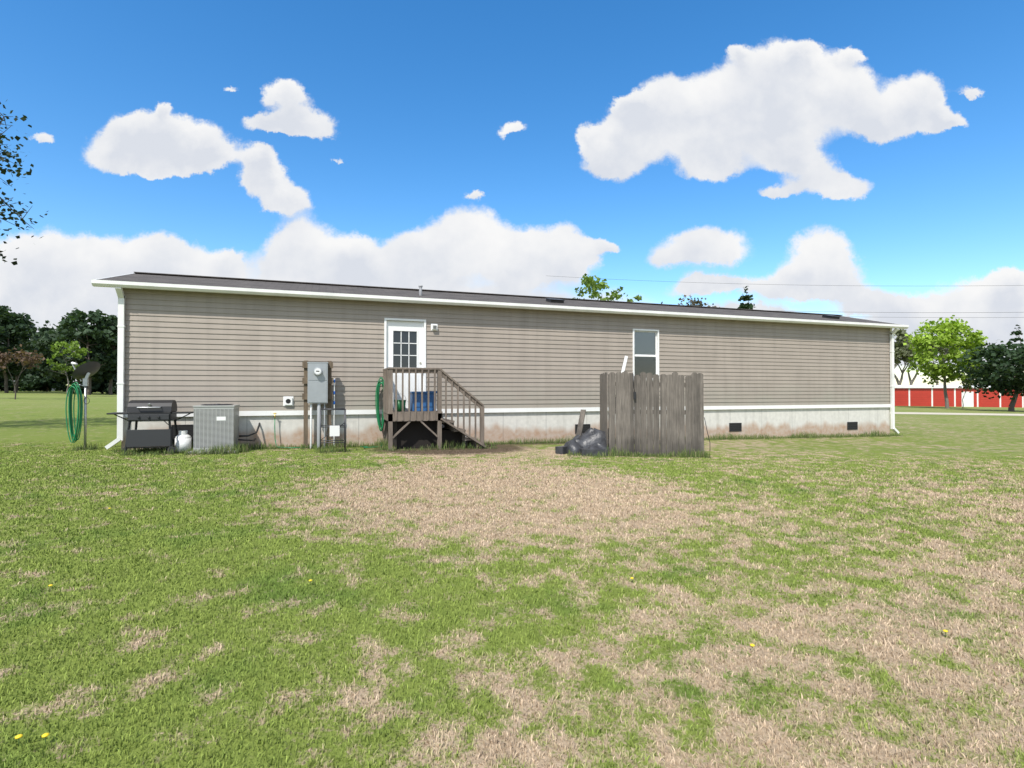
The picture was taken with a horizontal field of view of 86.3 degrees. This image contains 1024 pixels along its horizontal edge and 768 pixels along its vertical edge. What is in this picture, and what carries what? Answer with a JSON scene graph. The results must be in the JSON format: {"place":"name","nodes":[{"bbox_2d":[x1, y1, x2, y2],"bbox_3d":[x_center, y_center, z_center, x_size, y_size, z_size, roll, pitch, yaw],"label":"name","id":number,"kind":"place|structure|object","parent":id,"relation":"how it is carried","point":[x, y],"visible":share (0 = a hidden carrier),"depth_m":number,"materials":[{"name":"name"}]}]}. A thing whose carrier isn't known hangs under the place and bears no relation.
{"place":"outdoors","nodes":[
{"label":"outdoors","id":0,"kind":"place"},
{"bbox_2d":[123,288,889,411],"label":"mobile home walls","id":1,"kind":"structure","parent":0,"point":[187,350],"depth_m":14.10,"materials":[{"name":"beige plastic"}]},
{"bbox_2d":[283,396,293,405],"bbox_3d":[-5.151,0.397,12.576,0.220,0.220,0.059,0,-1,-19],"label":"dryer vent","id":2,"kind":"object","parent":1,"relation":"attached to","point":[288,400],"visible":1,"depth_m":12.56,"materials":[{"name":"white plastic"}]},
{"bbox_2d":[384,318,425,409],"bbox_3d":[-2.642,-0.490,13.503,1.020,2.239,0.134,0,-1,-19],"label":"back door","id":3,"kind":"structure","parent":1,"relation":"attached to","point":[404,342],"depth_m":13.54,"materials":[{"name":"white"}]},
{"bbox_2d":[431,324,437,330],"bbox_3d":[-1.944,-1.428,13.701,0.170,0.170,0.100,0,-1,-19],"label":"porch light","id":4,"kind":"object","parent":1,"relation":"attached to","point":[434,327],"visible":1,"depth_m":13.70,"materials":[{"name":"grey plastic"}]},
{"bbox_2d":[94,272,901,324],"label":"roof","id":5,"kind":"structure","parent":1,"relation":"on","point":[146,277],"depth_m":15.07,"materials":[{"name":"grey"}]},
{"bbox_2d":[419,285,840,318],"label":"roof vents","id":6,"kind":"object","parent":5,"relation":"on","point":[553,300],"visible":0.87,"depth_m":15.71,"materials":[{"name":"grey metal"}]},
{"bbox_2d":[632,329,658,375],"bbox_3d":[3.838,-0.838,15.789,0.870,1.473,0.173,0,-1,-19],"label":"window","id":7,"kind":"structure","parent":1,"relation":"attached to","point":[645,342],"depth_m":15.82,"materials":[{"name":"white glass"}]},
{"bbox_2d":[0,385,1023,767],"bbox_3d":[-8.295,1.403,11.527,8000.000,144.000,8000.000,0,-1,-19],"label":"lawn ground","id":8,"kind":"structure","parent":0,"point":[26,417],"depth_m":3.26,"materials":[{"name":"green plant"}]},
{"bbox_2d":[0,316,13,365],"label":"tree","id":9,"kind":"object","parent":8,"relation":"on","point":[5,324],"visible":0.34,"depth_m":79.55,"materials":[{"name":"green plant"}]},
{"bbox_2d":[0,376,13,390],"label":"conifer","id":10,"kind":"object","parent":8,"relation":"on","point":[2,385],"visible":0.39,"depth_m":96.73,"materials":[{"name":"green plant"}]},
{"bbox_2d":[0,305,40,392],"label":"tree","id":11,"kind":"object","parent":8,"relation":"on","point":[19,322],"visible":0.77,"depth_m":79.87,"materials":[{"name":"green plant"}]},
{"bbox_2d":[8,319,34,388],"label":"conifer","id":12,"kind":"object","parent":8,"relation":"on","point":[19,380],"visible":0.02,"depth_m":122.62,"materials":[{"name":"green plant"}]},
{"bbox_2d":[0,344,45,398],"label":"russet shrub","id":13,"kind":"object","parent":8,"relation":"on","point":[5,357],"visible":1,"depth_m":48.15,"materials":[{"name":"brown plant"}]},
{"bbox_2d":[0,99,47,264],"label":"tree","id":14,"kind":"object","parent":8,"relation":"on","point":[18,170],"visible":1,"depth_m":16.71,"materials":[{"name":"green plant"}]},
{"bbox_2d":[0,314,60,391],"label":"dark round tree","id":15,"kind":"object","parent":8,"relation":"on","point":[35,337],"visible":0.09,"depth_m":87.85,"materials":[{"name":"green plant"}]},
{"bbox_2d":[18,320,74,391],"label":"conifer","id":16,"kind":"object","parent":8,"relation":"on","point":[35,381],"visible":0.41,"depth_m":98.06,"materials":[{"name":"green plant"}]},
{"bbox_2d":[28,324,109,393],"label":"dark round tree","id":17,"kind":"object","parent":8,"relation":"on","point":[45,340],"visible":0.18,"depth_m":77.15,"materials":[{"name":"green plant"}]},
{"bbox_2d":[46,340,91,396],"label":"sapling","id":18,"kind":"object","parent":8,"relation":"on","point":[63,367],"visible":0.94,"depth_m":61.54,"materials":[{"name":"green plant"}]},
{"bbox_2d":[51,308,117,394],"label":"tree","id":19,"kind":"object","parent":8,"relation":"on","point":[75,322],"visible":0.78,"depth_m":73.05,"materials":[{"name":"green plant"}]},
{"bbox_2d":[71,361,99,448],"bbox_3d":[-9.061,0.556,11.615,0.498,2.077,0.494,1,-1,-41],"label":"satellite dish","id":20,"kind":"object","parent":8,"relation":"on","point":[85,371],"visible":0.97,"depth_m":11.57,"materials":[{"name":"metal"}]},
{"bbox_2d":[65,382,83,442],"bbox_3d":[-9.180,0.598,11.481,0.287,1.289,0.175,0,-1,-3],"label":"garden hose","id":21,"kind":"object","parent":20,"relation":"hanging from","point":[77,428],"visible":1,"depth_m":11.45,"materials":[{"name":"green rubber"}]},
{"bbox_2d":[69,346,116,393],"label":"conifer","id":22,"kind":"object","parent":8,"relation":"on","point":[102,388],"visible":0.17,"depth_m":84.26,"materials":[{"name":"green plant"}]},
{"bbox_2d":[80,315,117,394],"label":"tree","id":23,"kind":"object","parent":8,"relation":"on","point":[112,362],"visible":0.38,"depth_m":75.65,"materials":[{"name":"green plant"}]},
{"bbox_2d":[106,400,193,453],"bbox_3d":[-7.342,0.870,11.165,1.460,1.087,0.630,0,-1,-19],"label":"gas grill","id":24,"kind":"object","parent":8,"relation":"on","point":[151,410],"visible":0.92,"depth_m":10.94,"materials":[{"name":"black metal"}]},
{"bbox_2d":[164,421,190,452],"bbox_3d":[-6.883,1.079,11.274,0.488,0.702,0.297,1,-2,-62],"label":"propane tank","id":25,"kind":"object","parent":8,"relation":"on","point":[182,439],"visible":0.81,"depth_m":11.25,"materials":[{"name":"white metal"}]},
{"bbox_2d":[190,404,239,453],"bbox_3d":[-6.271,0.951,11.618,0.900,1.060,0.920,0,-1,-19],"label":"ac condenser","id":26,"kind":"object","parent":8,"relation":"on","point":[215,424],"visible":0.97,"depth_m":11.27,"materials":[{"name":"grey metal"}]},
{"bbox_2d":[238,422,259,440],"bbox_3d":[-5.781,1.075,12.104,0.236,0.412,0.714,0,-1,12],"label":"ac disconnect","id":27,"kind":"object","parent":26,"relation":"attached to","point":[249,435],"visible":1,"depth_m":11.96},
{"bbox_2d":[273,413,308,447],"bbox_3d":[-5.016,1.051,12.380,0.902,0.788,0.256,0,-1,6],"label":"pipe","id":28,"kind":"object","parent":8,"relation":"on","point":[275,437],"visible":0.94,"depth_m":12.40,"materials":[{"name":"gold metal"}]},
{"bbox_2d":[302,361,332,446],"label":"wooden posts","id":29,"kind":"object","parent":8,"relation":"on","point":[305,383],"visible":0.71,"depth_m":12.45,"materials":[{"name":"brown wood"}]},
{"bbox_2d":[307,362,334,448],"bbox_3d":[-4.325,0.509,12.414,0.626,2.009,0.283,0,-1,-27],"label":"electric meter box","id":30,"kind":"object","parent":8,"relation":"on","point":[318,383],"visible":0.91,"depth_m":12.37,"materials":[{"name":"metal"}]},
{"bbox_2d":[320,408,345,452],"bbox_3d":[-3.864,1.015,11.783,0.521,0.968,0.541,0,-1,-19],"label":"tubular stand","id":31,"kind":"object","parent":8,"relation":"on","point":[334,430],"visible":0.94,"depth_m":11.59,"materials":[{"name":"grey metal"}]},
{"bbox_2d":[360,377,384,447],"bbox_3d":[-3.254,0.654,12.885,0.388,1.645,0.706,-1,-1,41],"label":"garden hose","id":32,"kind":"object","parent":8,"relation":"on","point":[379,422],"visible":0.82,"depth_m":13.09,"materials":[{"name":"green rubber"}]},
{"bbox_2d":[382,367,485,450],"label":"deck steps","id":33,"kind":"structure","parent":8,"relation":"on","point":[409,429],"depth_m":12.59,"materials":[{"name":"brown wood"}]},
{"bbox_2d":[394,394,405,410],"bbox_3d":[-2.629,0.435,12.841,0.290,0.411,0.290,0,-1,-19],"label":"green bucket","id":34,"kind":"object","parent":33,"relation":"on","point":[399,405],"visible":0.66,"depth_m":12.73,"materials":[{"name":"green plastic"}]},
{"bbox_2d":[410,391,436,410],"bbox_3d":[-2.132,0.411,13.087,0.600,0.465,0.440,0,-1,-19],"label":"blue storage bin","id":35,"kind":"object","parent":33,"relation":"on","point":[425,400],"visible":0.59,"depth_m":12.90,"materials":[{"name":"blue plastic"}]},
{"bbox_2d":[15,508,947,746],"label":"dandelion flowers","id":36,"kind":"object","parent":8,"relation":"on","point":[44,735],"visible":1,"depth_m":2.09,"materials":[{"name":"yellow plant"}]},
{"bbox_2d":[71,430,906,459],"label":"grass tufts","id":37,"kind":"object","parent":8,"relation":"on","point":[245,448],"visible":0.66,"depth_m":12.20,"materials":[{"name":"green plant"}]},
{"bbox_2d":[91,279,908,448],"bbox_3d":[1.733,-0.168,17.282,23.500,3.756,4.980,0,-1,-19],"label":"gutter and downspouts","id":38,"kind":"object","parent":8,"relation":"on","point":[118,286],"visible":0.88,"depth_m":13.09,"materials":[{"name":"white metal"}]},
{"bbox_2d":[121,407,889,449],"bbox_3d":[1.682,1.681,17.404,22.640,2.000,4.540,0,-1,-19],"label":"foundation skirting","id":39,"kind":"object","parent":8,"relation":"on","point":[499,427],"visible":0.21,"depth_m":14.69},
{"bbox_2d":[124,404,889,444],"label":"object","id":40,"kind":"object","parent":39,"relation":"attached to","point":[738,426],"visible":0.63,"depth_m":14.62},
{"bbox_2d":[555,410,607,455],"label":"wood scraps","id":41,"kind":"object","parent":8,"relation":"on","point":[563,450],"visible":0.71,"depth_m":11.92,"materials":[{"name":"grey wood"}]},
{"bbox_2d":[564,428,608,454],"bbox_3d":[1.718,1.264,12.174,1.160,0.583,0.999,0,-1,32],"label":"tarp bundle","id":42,"kind":"object","parent":8,"relation":"on","point":[592,438],"visible":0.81,"depth_m":12.03,"materials":[{"name":"grey plastic"}]},
{"bbox_2d":[574,273,627,300],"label":"spring green tree","id":43,"kind":"object","parent":8,"relation":"on","point":[591,285],"visible":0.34,"depth_m":54.31,"materials":[{"name":"green plant"}]},
{"bbox_2d":[615,356,627,408],"bbox_3d":[2.254,0.451,11.935,0.616,2.116,0.078,-1,-1,39],"label":"leaning pvc pipe","id":44,"kind":"object","parent":8,"relation":"on","point":[624,363],"visible":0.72,"depth_m":11.78,"materials":[{"name":"white plastic"}]},
{"bbox_2d":[627,295,641,301],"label":"spring green tree","id":45,"kind":"object","parent":8,"relation":"on","point":[637,297],"visible":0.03,"depth_m":57.29,"materials":[{"name":"green plant"}]},
{"bbox_2d":[600,371,703,455],"bbox_3d":[3.110,0.729,12.322,2.080,1.997,1.094,0,-1,0],"label":"wooden fence","id":46,"kind":"object","parent":8,"relation":"on","point":[680,425],"visible":0.81,"depth_m":11.78,"materials":[{"name":"grey wood"}]},
{"bbox_2d":[661,295,715,306],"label":"bare tree","id":47,"kind":"object","parent":8,"relation":"on","point":[694,302],"visible":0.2,"depth_m":58.78,"materials":[{"name":"green plant"}]},
{"bbox_2d":[738,286,754,308],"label":"conifer","id":48,"kind":"object","parent":8,"relation":"on","point":[748,298],"visible":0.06,"depth_m":69.87,"materials":[{"name":"green plant"}]},
{"bbox_2d":[894,329,911,368],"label":"budding tree","id":49,"kind":"object","parent":8,"relation":"on","point":[900,337],"visible":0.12,"depth_m":118.39,"materials":[{"name":"green plant"}]},
{"bbox_2d":[894,346,922,384],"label":"budding tree","id":50,"kind":"object","parent":8,"relation":"on","point":[903,354],"visible":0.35,"depth_m":92.78,"materials":[{"name":"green plant"}]},
{"bbox_2d":[902,332,948,384],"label":"budding tree","id":51,"kind":"object","parent":8,"relation":"on","point":[915,376],"visible":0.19,"depth_m":107.94,"materials":[{"name":"green plant"}]},
{"bbox_2d":[921,349,952,384],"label":"budding tree","id":52,"kind":"object","parent":8,"relation":"on","point":[933,364],"visible":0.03,"depth_m":130.07,"materials":[{"name":"green plant"}]},
{"bbox_2d":[903,315,987,408],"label":"green maple tree","id":53,"kind":"object","parent":8,"relation":"on","point":[947,332],"visible":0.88,"depth_m":59.73,"materials":[{"name":"green plant"}]},
{"bbox_2d":[895,385,1023,407],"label":"storage building","id":54,"kind":"structure","parent":8,"relation":"on","point":[917,395],"depth_m":71.85,"materials":[{"name":"red metal"}]},
{"bbox_2d":[895,412,1023,415],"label":"gravel drive","id":55,"kind":"structure","parent":8,"relation":"on","point":[959,413],"depth_m":42.32,"materials":[{"name":"grey gravel"}]},
{"bbox_2d":[958,379,973,407],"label":"tree","id":56,"kind":"object","parent":8,"relation":"on","point":[967,387],"visible":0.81,"depth_m":61.88,"materials":[{"name":"brown plant"}]},
{"bbox_2d":[962,332,983,384],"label":"conifer","id":57,"kind":"object","parent":8,"relation":"on","point":[970,374],"visible":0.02,"depth_m":120.04,"materials":[{"name":"green plant"}]},
{"bbox_2d":[951,336,1023,411],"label":"tree","id":58,"kind":"object","parent":8,"relation":"on","point":[1001,368],"visible":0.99,"depth_m":51.50,"materials":[{"name":"green plant"}]},
{"bbox_2d":[1000,324,1023,380],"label":"conifer","id":59,"kind":"object","parent":8,"relation":"on","point":[1017,333],"visible":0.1,"depth_m":114.92,"materials":[{"name":"green plant"}]},
{"bbox_2d":[0,0,1023,384],"label":"sky","id":60,"kind":"structure","parent":0,"point":[872,149],"materials":[{"name":"blue"}]},
{"bbox_2d":[557,276,1022,317],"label":"power lines","id":61,"kind":"object","parent":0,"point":[899,312],"visible":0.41,"depth_m":128.96,"materials":[{"name":"grey metal"}]}
]}

